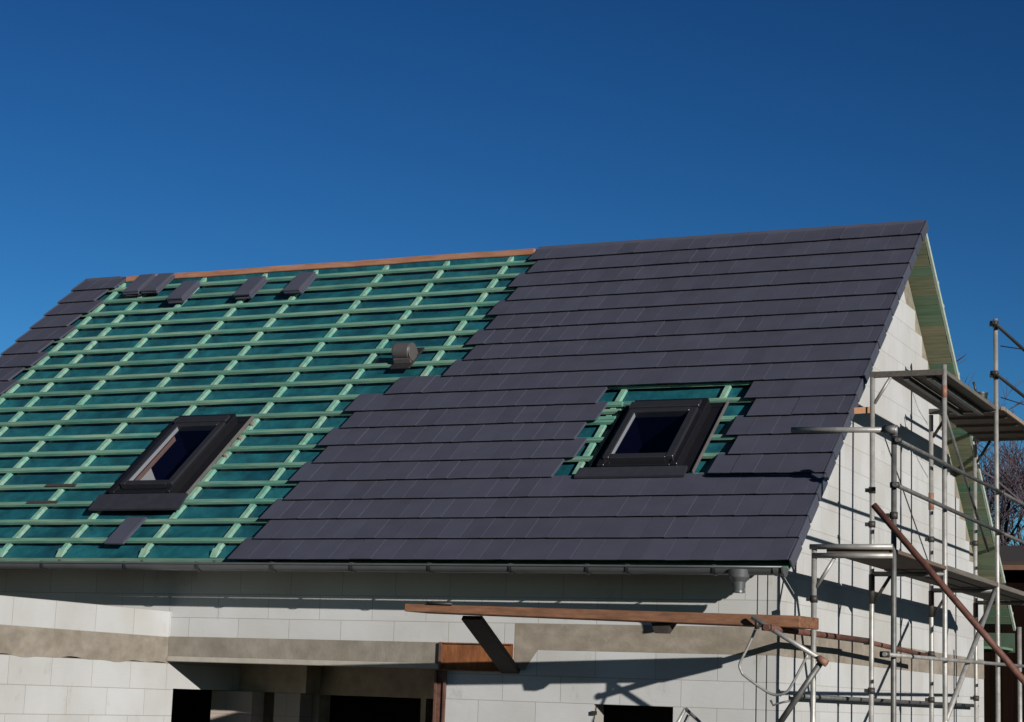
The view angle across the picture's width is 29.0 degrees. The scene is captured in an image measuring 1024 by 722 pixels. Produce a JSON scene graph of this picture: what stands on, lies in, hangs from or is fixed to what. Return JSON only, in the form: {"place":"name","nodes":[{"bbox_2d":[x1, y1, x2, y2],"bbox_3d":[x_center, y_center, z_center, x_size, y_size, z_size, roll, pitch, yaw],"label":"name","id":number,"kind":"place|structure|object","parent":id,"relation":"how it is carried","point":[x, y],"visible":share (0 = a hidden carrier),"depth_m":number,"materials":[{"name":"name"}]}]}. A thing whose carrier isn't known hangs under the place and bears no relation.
{"place":"outdoors","nodes":[
{"label":"outdoors","id":0,"kind":"place"},
{"bbox_2d":[0,0,1023,544],"label":"sky","id":1,"kind":"structure","parent":0,"point":[138,137],"materials":[{"name":"blue"}]},
{"bbox_2d":[972,382,987,398],"bbox_3d":[5.014,0.351,21.174,0.172,0.241,0.196,-3,-11,25],"label":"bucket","id":2,"kind":"object","parent":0,"point":[984,394],"visible":0.39,"depth_m":21.12,"materials":[{"name":"silver metal"}]},
{"bbox_2d":[984,545,1023,721],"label":"shed","id":3,"kind":"structure","parent":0,"point":[1012,558],"depth_m":32.59,"materials":[{"name":"brown wood"}]},
{"label":"ground","id":4,"kind":"structure","parent":0,"visible":0},
{"bbox_2d":[0,220,1015,721],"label":"house","id":5,"kind":"structure","parent":4,"relation":"on","point":[328,474],"depth_m":20.38,"materials":[{"name":"concrete"}]},
{"bbox_2d":[27,500,58,503],"bbox_3d":[-5.077,1.525,21.373,0.410,0.032,0.034,-3,-11,25],"label":"wood offcut","id":6,"kind":"object","parent":5,"relation":"on","point":[35,502],"visible":1,"depth_m":21.37,"materials":[{"name":"wood"}]},
{"bbox_2d":[45,484,76,486],"bbox_3d":[-4.936,1.359,21.622,0.410,0.032,0.034,-3,-11,25],"label":"wood offcut","id":7,"kind":"object","parent":5,"relation":"on","point":[55,485],"visible":1,"depth_m":21.62,"materials":[{"name":"brown wood"}]},
{"bbox_2d":[104,517,146,543],"bbox_3d":[-3.974,1.744,20.337,0.258,0.318,0.377,-3,-11,25],"label":"loose tile","id":8,"kind":"object","parent":5,"relation":"on","point":[125,531],"visible":1,"depth_m":20.31,"materials":[{"name":"grey tile"}]},
{"bbox_2d":[126,291,142,295],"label":"loose tile","id":9,"kind":"object","parent":5,"relation":"on","point":[140,293],"visible":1,"depth_m":26.01,"materials":[{"name":"grey tile"}]},
{"bbox_2d":[123,276,155,294],"bbox_3d":[-4.933,-1.004,26.189,0.254,0.317,0.376,-3,-11,25],"label":"loose tile","id":10,"kind":"object","parent":9,"relation":"on","point":[138,292],"visible":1,"depth_m":26.03,"materials":[{"name":"grey tile"}]},
{"bbox_2d":[123,274,154,292],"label":"loose tile","id":11,"kind":"object","parent":10,"relation":"on","point":[138,283],"visible":1,"depth_m":26.15,"materials":[{"name":"grey tile"}]},
{"bbox_2d":[143,276,174,294],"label":"loose tile","id":12,"kind":"object","parent":5,"relation":"on","point":[166,284],"visible":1,"depth_m":25.98,"materials":[{"name":"grey tile"}]},
{"bbox_2d":[141,275,173,292],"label":"loose tile","id":13,"kind":"object","parent":12,"relation":"on","point":[157,290],"visible":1,"depth_m":25.91,"materials":[{"name":"grey tile"}]},
{"bbox_2d":[141,273,173,290],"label":"loose tile","id":14,"kind":"object","parent":13,"relation":"on","point":[158,281],"visible":1,"depth_m":26.02,"materials":[{"name":"grey tile"}]},
{"bbox_2d":[168,284,200,303],"bbox_3d":[-4.245,-0.873,25.622,0.257,0.318,0.377,-3,-11,25],"label":"loose tile","id":15,"kind":"object","parent":5,"relation":"on","point":[190,294],"visible":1,"depth_m":25.48,"materials":[{"name":"grey tile"}]},
{"bbox_2d":[167,282,199,300],"bbox_3d":[-4.257,-0.900,25.614,0.248,0.315,0.374,-3,-11,25],"label":"loose tile","id":16,"kind":"object","parent":15,"relation":"on","point":[185,296],"visible":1,"depth_m":25.46,"materials":[{"name":"grey tile"}]},
{"bbox_2d":[166,280,199,299],"bbox_3d":[-4.261,-0.921,25.590,0.249,0.315,0.374,-3,-11,25],"label":"loose tile","id":17,"kind":"object","parent":16,"relation":"on","point":[182,289],"visible":1,"depth_m":25.56,"materials":[{"name":"grey tile"}]},
{"bbox_2d":[235,280,267,298],"bbox_3d":[-3.317,-0.912,25.191,0.250,0.316,0.375,-3,-11,25],"label":"loose tile","id":18,"kind":"object","parent":5,"relation":"on","point":[253,294],"visible":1,"depth_m":25.04,"materials":[{"name":"grey tile"}]},
{"bbox_2d":[233,278,265,296],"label":"loose tile","id":19,"kind":"object","parent":18,"relation":"on","point":[251,293],"visible":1,"depth_m":25.04,"materials":[{"name":"grey tile"}]},
{"bbox_2d":[233,276,265,295],"bbox_3d":[-3.337,-0.957,25.155,0.246,0.314,0.373,-3,-11,25],"label":"loose tile","id":20,"kind":"object","parent":19,"relation":"on","point":[250,285],"visible":1,"depth_m":25.12,"materials":[{"name":"grey tile"}]},
{"bbox_2d":[286,276,316,294],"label":"loose tile","id":21,"kind":"object","parent":5,"relation":"on","point":[308,285],"visible":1,"depth_m":24.77,"materials":[{"name":"grey tile"}]},
{"bbox_2d":[284,274,316,293],"bbox_3d":[-2.663,-0.975,24.888,0.251,0.316,0.375,-3,-11,25],"label":"loose tile","id":22,"kind":"object","parent":21,"relation":"on","point":[306,284],"visible":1,"depth_m":24.74,"materials":[{"name":"grey tile"}]},
{"bbox_2d":[283,272,315,290],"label":"loose tile","id":23,"kind":"object","parent":22,"relation":"on","point":[299,281],"visible":1,"depth_m":24.85,"materials":[{"name":"grey tile"}]},
{"bbox_2d":[404,602,818,673],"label":"timber beam","id":24,"kind":"structure","parent":5,"relation":"attached to","point":[486,637],"depth_m":16.80,"materials":[{"name":"brown wood"}]},
{"bbox_2d":[854,407,869,413],"bbox_3d":[3.374,0.479,19.172,0.050,0.169,0.682,-3,-11,29],"label":"timber piece","id":25,"kind":"object","parent":5,"relation":"on","point":[858,410],"visible":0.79,"depth_m":19.14,"materials":[{"name":"orange wood"}]},
{"bbox_2d":[676,707,701,721],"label":"tube frame","id":26,"kind":"object","parent":4,"relation":"on","point":[689,712],"visible":1,"depth_m":17.31,"materials":[{"name":"silver metal"}]},
{"bbox_2d":[738,318,1023,721],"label":"scaffolding","id":27,"kind":"object","parent":4,"relation":"on","point":[957,402],"visible":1,"depth_m":19.04,"materials":[{"name":"grey metal"}]},
{"bbox_2d":[955,353,1023,543],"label":"bare tree","id":28,"kind":"object","parent":4,"relation":"on","point":[1017,404],"visible":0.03,"depth_m":54.85,"materials":[{"name":"brown plant"}]},
{"bbox_2d":[961,373,1023,545],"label":"bare tree","id":29,"kind":"object","parent":4,"relation":"on","point":[1006,511],"visible":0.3,"depth_m":50.48,"materials":[{"name":"brown plant"}]},
{"bbox_2d":[977,441,1023,544],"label":"bare tree","id":30,"kind":"object","parent":4,"relation":"on","point":[1018,528],"visible":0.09,"depth_m":63.54,"materials":[{"name":"brown plant"}]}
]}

